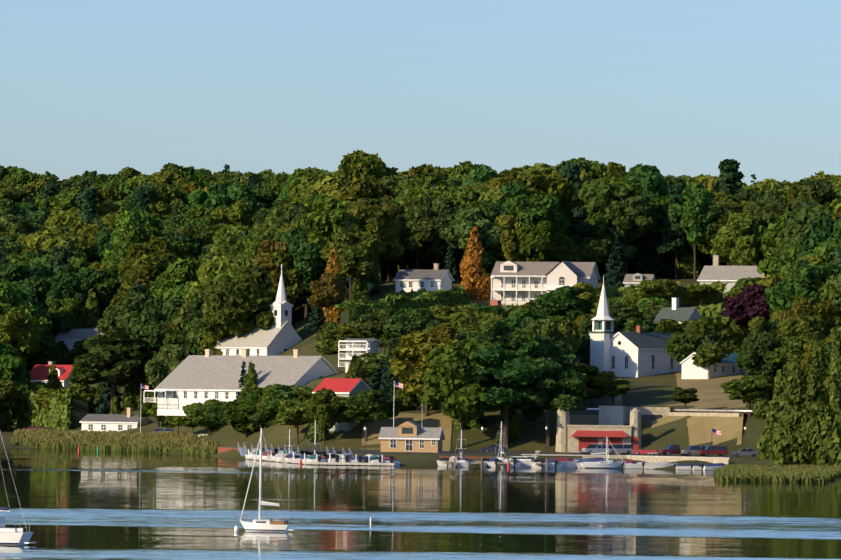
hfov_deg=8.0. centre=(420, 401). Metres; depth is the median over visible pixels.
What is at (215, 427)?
cedar tree
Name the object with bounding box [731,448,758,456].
blue-grey sedan
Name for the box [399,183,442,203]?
broad tree
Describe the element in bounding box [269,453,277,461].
motor boat
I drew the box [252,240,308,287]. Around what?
broad tree
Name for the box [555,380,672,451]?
pump house stone
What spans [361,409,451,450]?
office lawn
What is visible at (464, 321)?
broad tree
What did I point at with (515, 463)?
motor boat
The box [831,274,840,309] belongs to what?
broad tree
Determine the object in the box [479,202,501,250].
broad tree
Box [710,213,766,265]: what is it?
broad tree
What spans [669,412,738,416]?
road retaining wall
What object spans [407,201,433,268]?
pine tree
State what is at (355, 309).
tall hedge
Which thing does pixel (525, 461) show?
cabin cruiser
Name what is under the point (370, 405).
broad tree
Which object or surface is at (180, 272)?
broad tree
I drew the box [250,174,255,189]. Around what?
spruce tree
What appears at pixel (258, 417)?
broad tree
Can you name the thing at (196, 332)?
broad tree
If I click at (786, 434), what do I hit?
cedar tree
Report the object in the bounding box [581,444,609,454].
silver suv
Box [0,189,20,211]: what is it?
broad tree
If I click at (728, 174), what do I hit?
pine tree
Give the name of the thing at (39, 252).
spruce tree
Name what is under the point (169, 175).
broad tree
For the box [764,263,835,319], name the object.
broad tree
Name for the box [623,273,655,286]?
tan house wing
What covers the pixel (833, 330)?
broad tree
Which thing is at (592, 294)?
broad tree
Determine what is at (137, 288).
pine tree
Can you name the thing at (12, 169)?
broad tree
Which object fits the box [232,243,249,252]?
broad tree
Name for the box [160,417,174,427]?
cedar tree
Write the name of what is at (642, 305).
broad tree
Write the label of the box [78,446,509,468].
channel markers
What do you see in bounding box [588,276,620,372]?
bethany church tower
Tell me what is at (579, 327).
broad tree
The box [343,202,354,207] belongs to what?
broad tree
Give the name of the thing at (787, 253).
broad tree
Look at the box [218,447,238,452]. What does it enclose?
sheet pile
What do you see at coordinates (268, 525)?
sailboat
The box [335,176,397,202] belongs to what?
broad tree
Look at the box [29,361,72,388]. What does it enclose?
red house roof
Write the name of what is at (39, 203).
broad tree
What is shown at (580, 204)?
broad tree
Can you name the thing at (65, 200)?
broad tree
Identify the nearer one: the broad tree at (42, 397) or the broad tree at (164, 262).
the broad tree at (42, 397)
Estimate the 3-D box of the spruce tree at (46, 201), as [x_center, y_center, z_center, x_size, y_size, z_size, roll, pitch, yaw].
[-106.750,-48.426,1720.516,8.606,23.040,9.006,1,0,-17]
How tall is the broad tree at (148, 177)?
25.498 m
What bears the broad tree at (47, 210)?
on the ground at (657, 390)
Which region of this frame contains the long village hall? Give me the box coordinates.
[143,349,337,415]
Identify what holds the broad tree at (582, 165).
on the ground at (657, 390)
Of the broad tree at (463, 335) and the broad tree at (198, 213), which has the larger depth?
the broad tree at (198, 213)
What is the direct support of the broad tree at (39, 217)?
on the ground at (657, 390)
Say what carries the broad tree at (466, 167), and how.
on the ground at (657, 390)
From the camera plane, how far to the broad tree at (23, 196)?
1735.56 m
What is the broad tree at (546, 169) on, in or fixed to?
on the ground at (657, 390)
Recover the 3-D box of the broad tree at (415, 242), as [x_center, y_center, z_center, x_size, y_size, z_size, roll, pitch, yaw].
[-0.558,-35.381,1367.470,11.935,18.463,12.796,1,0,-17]
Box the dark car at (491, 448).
[481,445,507,452]
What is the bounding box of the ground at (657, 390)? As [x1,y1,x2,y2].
[0,266,838,469]
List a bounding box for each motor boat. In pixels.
[252,450,263,459]
[259,452,270,459]
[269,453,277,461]
[275,453,285,461]
[284,453,292,462]
[292,455,302,463]
[299,455,307,461]
[306,454,325,464]
[324,455,338,461]
[337,454,350,461]
[345,454,364,465]
[361,457,367,465]
[362,456,377,465]
[371,455,386,465]
[383,456,396,465]
[436,457,448,466]
[448,456,460,466]
[461,456,473,466]
[477,458,489,466]
[486,457,502,467]
[509,459,520,467]
[530,458,549,467]
[545,457,578,467]
[547,458,562,467]
[574,457,613,467]
[619,460,641,462]
[621,460,651,468]
[642,462,676,468]
[674,463,700,469]
[691,464,701,469]
[701,463,725,470]
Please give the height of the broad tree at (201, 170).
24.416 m
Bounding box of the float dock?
[247,457,394,464]
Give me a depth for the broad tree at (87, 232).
1598.77 m
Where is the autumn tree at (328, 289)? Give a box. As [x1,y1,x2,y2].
[307,272,345,321]
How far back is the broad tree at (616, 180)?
1406.79 m
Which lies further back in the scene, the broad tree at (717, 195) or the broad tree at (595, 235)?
the broad tree at (717, 195)
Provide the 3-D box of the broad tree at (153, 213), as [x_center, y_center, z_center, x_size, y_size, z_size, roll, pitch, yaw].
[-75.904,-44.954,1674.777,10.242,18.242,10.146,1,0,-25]
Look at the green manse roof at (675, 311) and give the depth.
1235.16 m
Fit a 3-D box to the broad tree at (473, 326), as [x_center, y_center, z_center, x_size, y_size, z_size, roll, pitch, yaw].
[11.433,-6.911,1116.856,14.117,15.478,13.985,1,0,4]
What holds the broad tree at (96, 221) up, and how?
on the ground at (657, 390)
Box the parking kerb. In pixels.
[521,454,728,458]
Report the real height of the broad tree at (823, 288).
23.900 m
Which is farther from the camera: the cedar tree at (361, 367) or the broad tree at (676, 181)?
the broad tree at (676, 181)
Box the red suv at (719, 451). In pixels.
[698,446,728,456]
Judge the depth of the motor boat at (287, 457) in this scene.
1043.06 m
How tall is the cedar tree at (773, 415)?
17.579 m
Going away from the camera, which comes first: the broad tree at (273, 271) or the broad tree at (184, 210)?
the broad tree at (273, 271)
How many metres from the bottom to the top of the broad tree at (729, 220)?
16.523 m
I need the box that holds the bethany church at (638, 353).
[610,326,684,376]
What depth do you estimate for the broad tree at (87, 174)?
1855.33 m
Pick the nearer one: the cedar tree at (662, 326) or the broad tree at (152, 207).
the cedar tree at (662, 326)
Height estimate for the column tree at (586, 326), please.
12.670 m
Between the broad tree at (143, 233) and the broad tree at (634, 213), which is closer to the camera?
the broad tree at (634, 213)
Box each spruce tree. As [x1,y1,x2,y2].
[0,238,7,263]
[0,259,4,278]
[18,210,23,216]
[36,248,43,257]
[43,192,49,208]
[62,226,69,234]
[67,238,73,262]
[82,213,90,225]
[94,381,122,413]
[95,269,103,317]
[173,202,179,214]
[222,164,229,172]
[232,361,246,403]
[241,229,248,235]
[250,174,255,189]
[255,181,262,187]
[293,203,298,217]
[304,305,325,332]
[341,220,352,297]
[367,276,379,296]
[367,356,386,390]
[379,338,398,402]
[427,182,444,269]
[442,243,458,281]
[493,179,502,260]
[599,262,607,274]
[601,231,626,287]
[703,258,730,266]
[747,322,774,382]
[750,174,755,182]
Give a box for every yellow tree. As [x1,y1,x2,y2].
[321,247,348,325]
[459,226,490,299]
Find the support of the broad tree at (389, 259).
on the ground at (657, 390)
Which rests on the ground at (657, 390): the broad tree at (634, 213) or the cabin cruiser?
the broad tree at (634, 213)
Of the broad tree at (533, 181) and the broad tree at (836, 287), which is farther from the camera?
the broad tree at (533, 181)
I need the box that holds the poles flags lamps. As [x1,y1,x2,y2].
[140,283,746,456]
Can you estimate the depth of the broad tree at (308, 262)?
1322.12 m
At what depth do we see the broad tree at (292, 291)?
1322.49 m
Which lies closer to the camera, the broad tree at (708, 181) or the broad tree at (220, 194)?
the broad tree at (220, 194)
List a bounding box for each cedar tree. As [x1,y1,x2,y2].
[0,407,12,430]
[9,406,16,419]
[46,340,67,364]
[46,363,64,389]
[58,340,69,355]
[65,341,81,364]
[69,361,93,412]
[70,341,88,367]
[81,289,100,328]
[92,382,100,408]
[109,396,120,413]
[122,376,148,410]
[145,351,156,391]
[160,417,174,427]
[207,424,220,433]
[244,361,258,387]
[247,384,264,430]
[306,421,330,443]
[314,321,330,337]
[314,321,341,354]
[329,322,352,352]
[346,355,355,377]
[348,274,369,303]
[350,361,362,378]
[356,356,366,382]
[365,354,376,383]
[378,262,391,277]
[385,340,393,353]
[390,376,419,410]
[394,257,425,274]
[417,396,440,410]
[452,416,485,429]
[494,406,521,444]
[570,365,587,399]
[624,319,637,331]
[626,321,636,331]
[654,319,670,332]
[666,321,675,332]
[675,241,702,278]
[680,320,687,332]
[683,319,705,351]
[727,320,742,353]
[751,372,770,418]
[756,369,785,459]
[770,358,807,464]
[783,342,807,389]
[794,357,828,465]
[803,331,826,393]
[813,359,840,465]
[823,327,840,378]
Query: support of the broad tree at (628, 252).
on the ground at (657, 390)
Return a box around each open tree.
[665,331,700,365]
[686,314,743,378]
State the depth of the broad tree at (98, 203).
1698.64 m
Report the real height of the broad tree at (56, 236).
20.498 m
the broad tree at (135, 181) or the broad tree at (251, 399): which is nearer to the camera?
the broad tree at (251, 399)
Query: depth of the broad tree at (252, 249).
1342.36 m
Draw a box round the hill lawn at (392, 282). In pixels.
[384,277,462,285]
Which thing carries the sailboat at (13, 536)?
in the water
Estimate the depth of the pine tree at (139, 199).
1649.96 m
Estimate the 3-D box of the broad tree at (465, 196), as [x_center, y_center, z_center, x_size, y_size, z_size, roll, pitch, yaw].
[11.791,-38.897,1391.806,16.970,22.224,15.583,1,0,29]
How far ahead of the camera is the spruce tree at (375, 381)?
1137.09 m
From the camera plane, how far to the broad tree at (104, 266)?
1544.91 m
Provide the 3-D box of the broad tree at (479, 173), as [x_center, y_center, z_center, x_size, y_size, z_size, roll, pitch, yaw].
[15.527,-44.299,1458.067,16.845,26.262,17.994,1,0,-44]
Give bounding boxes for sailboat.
[0,432,35,544]
[240,428,293,531]
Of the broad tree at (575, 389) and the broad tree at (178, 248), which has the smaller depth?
the broad tree at (575, 389)
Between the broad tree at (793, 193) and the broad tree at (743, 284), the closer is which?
the broad tree at (743, 284)
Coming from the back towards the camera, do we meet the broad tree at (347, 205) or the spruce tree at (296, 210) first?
the spruce tree at (296, 210)
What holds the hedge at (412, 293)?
on the ground at (657, 390)
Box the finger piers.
[444,457,546,468]
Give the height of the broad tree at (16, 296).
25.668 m
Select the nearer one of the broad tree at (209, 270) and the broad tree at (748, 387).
the broad tree at (748, 387)
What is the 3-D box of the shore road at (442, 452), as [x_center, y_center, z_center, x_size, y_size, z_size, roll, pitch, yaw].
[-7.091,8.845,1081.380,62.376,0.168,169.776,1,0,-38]
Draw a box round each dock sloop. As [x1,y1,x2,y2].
[282,429,295,462]
[308,420,320,464]
[455,430,468,466]
[495,421,510,467]
[580,437,622,468]
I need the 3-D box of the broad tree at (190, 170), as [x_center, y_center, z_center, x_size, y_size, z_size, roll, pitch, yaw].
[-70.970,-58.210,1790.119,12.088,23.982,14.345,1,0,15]
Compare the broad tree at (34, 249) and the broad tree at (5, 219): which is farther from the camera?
the broad tree at (5, 219)
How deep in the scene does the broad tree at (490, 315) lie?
1171.37 m
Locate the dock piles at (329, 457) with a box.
[248,449,382,465]
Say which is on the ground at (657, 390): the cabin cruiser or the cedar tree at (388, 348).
the cedar tree at (388, 348)
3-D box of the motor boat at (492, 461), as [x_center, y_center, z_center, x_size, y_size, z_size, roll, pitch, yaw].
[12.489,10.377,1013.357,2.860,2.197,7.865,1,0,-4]
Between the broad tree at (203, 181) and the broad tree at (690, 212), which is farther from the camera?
the broad tree at (203, 181)
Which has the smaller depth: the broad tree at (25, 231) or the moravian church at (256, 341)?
the moravian church at (256, 341)
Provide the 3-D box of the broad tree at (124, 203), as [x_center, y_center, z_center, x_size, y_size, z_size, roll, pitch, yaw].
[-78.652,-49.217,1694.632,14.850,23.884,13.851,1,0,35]
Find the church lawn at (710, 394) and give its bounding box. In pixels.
[614,351,746,409]
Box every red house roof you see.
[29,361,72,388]
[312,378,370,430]
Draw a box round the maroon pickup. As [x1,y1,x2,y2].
[658,445,687,455]
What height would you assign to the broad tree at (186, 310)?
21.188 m
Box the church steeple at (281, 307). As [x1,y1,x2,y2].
[269,264,292,327]
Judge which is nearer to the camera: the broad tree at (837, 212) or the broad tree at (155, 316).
the broad tree at (837, 212)
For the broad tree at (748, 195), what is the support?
on the ground at (657, 390)
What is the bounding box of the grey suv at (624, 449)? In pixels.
[607,444,632,454]
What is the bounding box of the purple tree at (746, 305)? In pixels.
[719,284,770,325]
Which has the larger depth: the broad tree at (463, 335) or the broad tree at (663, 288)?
the broad tree at (663, 288)
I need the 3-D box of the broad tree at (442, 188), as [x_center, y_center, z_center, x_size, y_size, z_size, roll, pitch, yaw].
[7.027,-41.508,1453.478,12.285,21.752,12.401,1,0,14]
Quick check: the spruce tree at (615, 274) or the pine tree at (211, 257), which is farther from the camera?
the pine tree at (211, 257)
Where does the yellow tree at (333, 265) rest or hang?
on the ground at (657, 390)
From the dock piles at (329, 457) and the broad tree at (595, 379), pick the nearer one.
the dock piles at (329, 457)
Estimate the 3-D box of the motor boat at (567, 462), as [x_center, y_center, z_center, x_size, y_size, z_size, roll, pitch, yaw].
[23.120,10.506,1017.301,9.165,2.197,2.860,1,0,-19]
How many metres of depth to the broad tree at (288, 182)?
1596.85 m
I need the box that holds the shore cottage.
[79,408,152,431]
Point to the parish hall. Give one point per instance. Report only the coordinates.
(725, 367)
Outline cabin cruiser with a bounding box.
[497,451,538,467]
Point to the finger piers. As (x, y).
(476, 462)
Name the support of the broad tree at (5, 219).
on the ground at (657, 390)
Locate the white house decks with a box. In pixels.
[338,338,380,372]
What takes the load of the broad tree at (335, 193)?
on the ground at (657, 390)
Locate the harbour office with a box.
[378,421,444,452]
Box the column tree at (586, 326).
[579,313,591,365]
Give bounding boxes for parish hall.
[680,352,743,378]
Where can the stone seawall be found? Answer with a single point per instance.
(674, 459)
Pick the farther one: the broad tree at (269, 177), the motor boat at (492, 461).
the broad tree at (269, 177)
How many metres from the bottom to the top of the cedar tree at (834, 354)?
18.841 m
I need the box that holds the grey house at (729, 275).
[697,255,764,296]
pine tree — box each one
[1,248,11,257]
[25,204,38,213]
[40,183,58,206]
[46,246,73,277]
[74,187,98,219]
[127,186,151,212]
[129,283,150,294]
[208,254,221,259]
[289,219,298,304]
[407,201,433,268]
[560,163,584,204]
[567,206,591,261]
[656,184,687,278]
[713,159,744,196]
[733,179,741,192]
[772,319,779,326]
[799,202,815,209]
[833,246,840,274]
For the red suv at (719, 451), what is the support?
on the shore road at (442, 452)
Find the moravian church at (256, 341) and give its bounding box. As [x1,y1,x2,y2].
[213,321,301,355]
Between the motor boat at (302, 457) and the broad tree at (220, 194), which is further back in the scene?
the broad tree at (220, 194)
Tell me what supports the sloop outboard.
in the water
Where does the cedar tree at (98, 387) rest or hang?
on the ground at (657, 390)
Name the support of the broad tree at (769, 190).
on the ground at (657, 390)
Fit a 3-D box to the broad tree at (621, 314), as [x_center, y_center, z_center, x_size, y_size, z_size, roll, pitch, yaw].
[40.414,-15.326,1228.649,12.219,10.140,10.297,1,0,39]
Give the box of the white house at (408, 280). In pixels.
[394,263,453,292]
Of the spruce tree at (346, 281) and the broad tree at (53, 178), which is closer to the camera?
the spruce tree at (346, 281)
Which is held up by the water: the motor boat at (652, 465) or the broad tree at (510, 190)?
the motor boat at (652, 465)
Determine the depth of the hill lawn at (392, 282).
1367.80 m
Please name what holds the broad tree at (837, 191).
on the ground at (657, 390)
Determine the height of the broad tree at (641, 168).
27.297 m
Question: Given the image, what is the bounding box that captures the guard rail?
[586,408,752,413]
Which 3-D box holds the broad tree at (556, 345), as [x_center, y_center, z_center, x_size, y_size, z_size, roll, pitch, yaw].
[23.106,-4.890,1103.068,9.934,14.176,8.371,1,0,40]
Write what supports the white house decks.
on the ground at (657, 390)
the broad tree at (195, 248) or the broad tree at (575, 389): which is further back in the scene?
the broad tree at (195, 248)
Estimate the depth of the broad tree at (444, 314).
1197.66 m
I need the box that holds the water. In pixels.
[0,447,840,559]
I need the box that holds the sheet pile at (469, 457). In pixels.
[440,456,504,458]
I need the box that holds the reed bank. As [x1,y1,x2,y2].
[11,428,218,455]
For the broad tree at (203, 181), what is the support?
on the ground at (657, 390)
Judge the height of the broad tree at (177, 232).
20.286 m
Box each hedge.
[12,388,93,429]
[335,287,470,323]
[382,285,465,298]
[501,299,539,309]
[595,280,727,305]
[696,302,724,316]
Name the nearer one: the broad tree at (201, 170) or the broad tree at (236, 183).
the broad tree at (236, 183)
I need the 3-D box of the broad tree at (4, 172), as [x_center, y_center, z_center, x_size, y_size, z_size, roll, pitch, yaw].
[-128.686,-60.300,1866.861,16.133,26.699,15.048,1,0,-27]
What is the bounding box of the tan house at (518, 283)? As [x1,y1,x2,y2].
[490,261,599,305]
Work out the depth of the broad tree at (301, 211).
1431.41 m
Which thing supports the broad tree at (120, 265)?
on the ground at (657, 390)
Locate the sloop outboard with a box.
[234,520,288,531]
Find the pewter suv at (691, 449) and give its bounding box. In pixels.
[680,445,708,455]
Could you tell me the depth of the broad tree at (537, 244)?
1352.38 m
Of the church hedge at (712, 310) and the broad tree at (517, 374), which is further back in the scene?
the church hedge at (712, 310)
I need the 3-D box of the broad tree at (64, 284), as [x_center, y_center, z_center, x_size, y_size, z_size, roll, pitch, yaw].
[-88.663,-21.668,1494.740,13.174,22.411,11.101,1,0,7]
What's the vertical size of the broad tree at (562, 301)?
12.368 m
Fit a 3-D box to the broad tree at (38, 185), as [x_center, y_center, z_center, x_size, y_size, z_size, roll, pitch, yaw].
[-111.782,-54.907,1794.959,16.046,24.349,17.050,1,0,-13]
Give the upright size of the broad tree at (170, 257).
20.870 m
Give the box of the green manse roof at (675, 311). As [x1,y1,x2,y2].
[653,298,700,323]
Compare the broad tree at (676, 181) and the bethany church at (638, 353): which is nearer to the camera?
the bethany church at (638, 353)
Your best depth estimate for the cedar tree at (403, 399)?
1095.73 m
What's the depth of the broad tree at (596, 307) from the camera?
1233.67 m
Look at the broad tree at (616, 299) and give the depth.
1278.54 m
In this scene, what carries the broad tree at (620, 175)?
on the ground at (657, 390)
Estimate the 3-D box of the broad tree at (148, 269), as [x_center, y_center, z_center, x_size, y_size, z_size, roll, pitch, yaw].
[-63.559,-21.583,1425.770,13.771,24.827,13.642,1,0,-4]
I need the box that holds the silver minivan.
[149,428,172,432]
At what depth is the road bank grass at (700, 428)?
1072.67 m
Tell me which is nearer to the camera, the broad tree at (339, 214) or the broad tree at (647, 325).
the broad tree at (647, 325)
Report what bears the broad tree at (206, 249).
on the ground at (657, 390)
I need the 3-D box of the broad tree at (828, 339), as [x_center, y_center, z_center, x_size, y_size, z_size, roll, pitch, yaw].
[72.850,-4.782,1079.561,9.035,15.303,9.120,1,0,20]
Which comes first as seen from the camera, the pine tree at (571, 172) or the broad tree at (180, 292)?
the broad tree at (180, 292)
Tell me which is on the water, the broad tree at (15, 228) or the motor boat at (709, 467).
the motor boat at (709, 467)
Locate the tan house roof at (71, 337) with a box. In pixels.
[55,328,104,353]
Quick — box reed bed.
[713,464,840,482]
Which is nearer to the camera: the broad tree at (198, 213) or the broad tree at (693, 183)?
the broad tree at (198, 213)
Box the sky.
[0,0,840,185]
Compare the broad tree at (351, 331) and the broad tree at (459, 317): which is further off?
the broad tree at (351, 331)
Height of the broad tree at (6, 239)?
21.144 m
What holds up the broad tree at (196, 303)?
on the ground at (657, 390)
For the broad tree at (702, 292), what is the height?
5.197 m
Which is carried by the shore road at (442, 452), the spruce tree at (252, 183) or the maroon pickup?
the maroon pickup
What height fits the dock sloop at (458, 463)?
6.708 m
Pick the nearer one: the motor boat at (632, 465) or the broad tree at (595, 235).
the motor boat at (632, 465)
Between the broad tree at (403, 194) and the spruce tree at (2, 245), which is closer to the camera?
the broad tree at (403, 194)
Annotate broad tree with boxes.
[0,165,9,185]
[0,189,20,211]
[0,198,16,215]
[0,214,22,232]
[0,222,24,234]
[0,232,17,235]
[0,236,11,243]
[0,262,47,301]
[0,281,43,338]
[0,281,44,316]
[0,307,40,371]
[0,343,18,356]
[0,354,32,408]
[0,379,19,412]
[1,242,23,254]
[1,252,29,262]
[2,169,48,186]
[3,184,35,203]
[5,166,25,171]
[5,233,27,241]
[15,201,35,214]
[15,233,45,248]
[20,219,47,232]
[20,245,52,254]
[21,228,38,234]
[22,252,35,259]
[23,181,48,191]
[23,261,55,277]
[27,210,47,226]
[28,304,55,371]
[29,381,51,391]
[30,388,76,409]
[31,189,39,198]
[32,254,89,273]
[34,174,58,183]
[34,187,73,209]
[38,210,93,238]
[40,233,88,260]
[40,270,85,319]
[41,207,52,215]
[44,296,83,333]
[46,233,61,239]
[49,187,80,211]
[51,206,78,213]
[56,182,84,190]
[62,178,77,183]
[64,178,88,185]
[66,224,98,262]
[69,331,153,408]
[70,175,79,180]
[73,190,117,213]
[76,170,94,183]
[76,268,112,309]
[88,178,99,184]
[88,223,115,263]
[88,261,100,269]
[89,182,107,190]
[89,387,122,394]
[93,218,101,224]
[94,174,122,183]
[94,268,122,298]
[95,292,151,334]
[96,201,119,216]
[97,210,156,225]
[97,263,107,270]
[98,186,129,202]
[100,208,165,264]
[104,181,132,193]
[106,217,118,229]
[106,223,165,269]
[107,242,144,267]
[109,177,130,182]
[109,279,152,304]
[113,235,120,258]
[117,184,156,210]
[117,262,123,268]
[118,167,140,179]
[120,252,170,293]
[121,250,150,290]
[122,203,156,212]
[123,237,173,264]
[124,176,159,190]
[124,258,165,291]
[129,297,185,354]
[132,175,158,182]
[136,391,159,427]
[144,344,189,388]
[148,397,183,434]
[149,208,161,219]
[149,256,201,298]
[150,184,188,219]
[151,167,186,184]
[159,229,188,235]
[160,162,196,174]
[160,253,181,263]
[160,334,185,347]
[161,233,177,244]
[162,214,182,226]
[163,283,188,301]
[164,313,178,334]
[169,174,203,188]
[169,241,195,258]
[170,291,205,335]
[171,416,197,432]
[172,166,194,175]
[173,205,194,229]
[174,233,202,259]
[176,173,217,190]
[178,225,197,235]
[181,181,201,205]
[181,297,204,354]
[182,399,221,436]
[183,189,209,218]
[183,219,209,227]
[185,255,245,303]
[186,205,228,225]
[186,224,223,246]
[186,318,204,353]
[194,168,212,174]
[197,243,214,259]
[201,284,275,336]
[201,313,236,354]
[202,182,266,215]
[202,264,275,336]
[205,178,239,191]
[205,233,252,260]
[205,401,238,427]
[211,199,253,227]
[211,225,251,252]
[211,266,276,295]
[214,172,243,184]
[218,223,250,230]
[219,402,263,437]
[220,181,245,187]
[227,244,235,256]
[228,249,246,264]
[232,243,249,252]
[237,227,278,244]
[237,387,262,403]
[240,172,266,187]
[241,229,286,265]
[243,387,265,428]
[246,241,303,303]
[247,409,277,427]
[251,187,275,208]
[251,198,290,229]
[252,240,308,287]
[253,206,298,233]
[255,171,289,188]
[257,383,290,419]
[263,384,310,427]
[270,168,312,201]
[272,210,306,229]
[273,203,290,208]
[275,399,310,444]
[276,176,301,199]
[277,226,288,232]
[278,190,287,199]
[279,225,326,318]
[286,166,324,178]
[287,170,329,200]
[288,175,326,203]
[289,199,318,212]
[290,207,333,273]
[294,174,349,205]
[296,389,313,399]
[297,207,311,213]
[303,196,363,248]
[303,387,345,444]
[306,194,327,206]
[319,229,380,302]
[325,189,340,199]
[329,149,399,181]
[333,323,373,338]
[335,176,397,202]
[340,389,398,440]
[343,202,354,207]
[346,198,404,298]
[352,307,398,353]
[352,352,390,376]
[361,198,406,279]
[376,174,416,186]
[377,250,405,282]
[379,333,394,351]
[382,260,392,279]
[382,307,443,337]
[389,332,458,415]
[390,172,451,189]
[393,186,413,202]
[394,336,403,347]
[398,163,447,180]
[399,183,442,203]
[400,201,415,268]
[401,205,445,268]
[405,196,457,262]
[411,322,456,341]
[420,338,500,447]
[423,325,436,331]
[429,304,479,322]
[432,247,460,263]
[438,185,448,192]
[439,206,505,258]
[441,186,492,208]
[443,161,482,177]
[446,177,470,185]
[446,197,461,267]
[447,174,469,183]
[448,164,497,188]
[449,185,479,190]
[450,310,486,321]
[451,321,460,329]
[453,330,481,340]
[456,316,491,330]
[457,177,502,190]
[458,201,486,254]
[458,322,483,333]
[464,303,504,316]
[468,341,559,447]
[472,172,511,185]
[472,331,508,410]
[475,181,537,214]
[476,312,499,318]
[478,186,528,204]
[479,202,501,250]
[480,257,502,275]
[480,318,538,407]
[494,213,525,261]
[500,169,575,217]
[502,305,539,317]
[502,316,534,328]
[505,167,523,172]
[506,193,568,240]
[509,308,573,328]
[515,217,557,261]
[516,193,565,213]
[519,163,558,175]
[523,318,572,361]
[525,354,588,446]
[534,285,594,318]
[539,336,570,368]
[546,235,582,261]
[549,205,570,255]
[550,169,591,181]
[550,317,573,333]
[554,157,598,167]
[557,324,581,366]
[558,160,595,179]
[561,315,580,338]
[563,317,580,348]
[573,282,600,307]
[574,179,603,275]
[575,314,594,326]
[576,365,614,405]
[578,179,651,235]
[579,237,612,268]
[583,229,618,254]
[586,161,607,178]
[591,300,617,331]
[598,170,621,179]
[599,172,631,182]
[599,379,630,405]
[604,186,657,273]
[606,162,626,173]
[607,176,624,183]
[607,297,623,302]
[608,301,645,331]
[613,237,636,263]
[620,320,656,332]
[622,171,670,244]
[622,297,638,304]
[623,303,642,315]
[628,163,659,173]
[636,297,667,320]
[637,279,681,298]
[643,301,671,320]
[648,197,684,277]
[653,319,684,331]
[662,177,686,187]
[664,174,692,183]
[666,187,721,279]
[666,255,675,264]
[667,387,699,411]
[684,174,718,190]
[684,178,704,190]
[685,285,717,304]
[698,209,737,265]
[700,189,733,259]
[702,203,729,248]
[702,256,712,262]
[704,327,741,334]
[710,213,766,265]
[713,213,739,247]
[715,198,751,265]
[718,201,748,265]
[719,375,774,416]
[723,278,764,334]
[730,277,761,289]
[733,189,766,203]
[734,191,769,195]
[736,331,780,378]
[738,182,756,191]
[738,316,783,356]
[745,192,786,227]
[748,187,761,191]
[751,178,789,190]
[757,206,834,275]
[759,273,785,287]
[762,180,840,222]
[763,188,786,193]
[763,336,812,377]
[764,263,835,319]
[768,238,802,274]
[771,293,815,320]
[774,208,834,258]
[775,184,794,195]
[777,313,826,339]
[778,301,827,336]
[780,249,810,276]
[785,182,804,201]
[794,216,840,264]
[794,254,827,268]
[795,178,829,184]
[795,259,840,273]
[801,171,834,180]
[801,332,835,367]
[809,196,835,211]
[812,236,840,262]
[814,273,840,301]
[815,301,840,337]
[822,378,840,395]
[823,341,832,366]
[829,326,840,335]
[830,198,840,211]
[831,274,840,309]
[832,177,840,186]
[832,206,840,219]
[834,188,840,196]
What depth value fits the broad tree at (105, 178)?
1800.17 m
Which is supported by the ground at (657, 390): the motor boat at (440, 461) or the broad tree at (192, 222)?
the broad tree at (192, 222)
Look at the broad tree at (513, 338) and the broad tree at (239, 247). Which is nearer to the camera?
the broad tree at (513, 338)
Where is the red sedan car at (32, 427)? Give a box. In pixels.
[25,426,41,429]
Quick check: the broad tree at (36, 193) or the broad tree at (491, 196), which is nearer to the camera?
the broad tree at (491, 196)
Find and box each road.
[266,448,732,457]
[581,410,752,413]
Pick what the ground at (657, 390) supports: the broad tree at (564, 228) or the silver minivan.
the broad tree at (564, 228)
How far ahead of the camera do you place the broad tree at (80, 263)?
1537.47 m
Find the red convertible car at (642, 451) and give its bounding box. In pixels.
[632,448,657,454]
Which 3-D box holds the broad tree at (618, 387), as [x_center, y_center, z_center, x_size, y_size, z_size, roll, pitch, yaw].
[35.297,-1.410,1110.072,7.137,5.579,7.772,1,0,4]
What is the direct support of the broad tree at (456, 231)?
on the ground at (657, 390)
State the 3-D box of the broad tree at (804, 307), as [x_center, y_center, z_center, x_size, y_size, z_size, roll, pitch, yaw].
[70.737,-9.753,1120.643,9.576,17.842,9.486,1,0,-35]
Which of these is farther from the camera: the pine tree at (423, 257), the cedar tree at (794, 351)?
the pine tree at (423, 257)
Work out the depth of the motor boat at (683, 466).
1008.88 m
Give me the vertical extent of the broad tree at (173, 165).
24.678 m
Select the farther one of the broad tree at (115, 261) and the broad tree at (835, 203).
the broad tree at (115, 261)
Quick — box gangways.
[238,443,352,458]
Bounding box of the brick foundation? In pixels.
[490,300,533,309]
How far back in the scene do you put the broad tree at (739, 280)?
1257.39 m
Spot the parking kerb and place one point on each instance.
(623, 455)
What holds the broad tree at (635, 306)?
on the ground at (657, 390)
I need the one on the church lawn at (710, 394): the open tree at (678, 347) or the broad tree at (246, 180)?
the open tree at (678, 347)
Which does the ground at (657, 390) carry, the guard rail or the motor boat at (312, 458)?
the guard rail
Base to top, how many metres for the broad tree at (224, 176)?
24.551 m
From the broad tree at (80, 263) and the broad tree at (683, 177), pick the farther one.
the broad tree at (683, 177)
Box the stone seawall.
[582,456,728,463]
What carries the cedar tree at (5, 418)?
on the ground at (657, 390)
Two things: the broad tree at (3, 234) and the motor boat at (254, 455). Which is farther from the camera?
the broad tree at (3, 234)
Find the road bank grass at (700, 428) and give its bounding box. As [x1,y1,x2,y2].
[560,411,743,452]
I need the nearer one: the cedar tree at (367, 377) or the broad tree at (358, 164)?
the cedar tree at (367, 377)
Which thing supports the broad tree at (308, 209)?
on the ground at (657, 390)

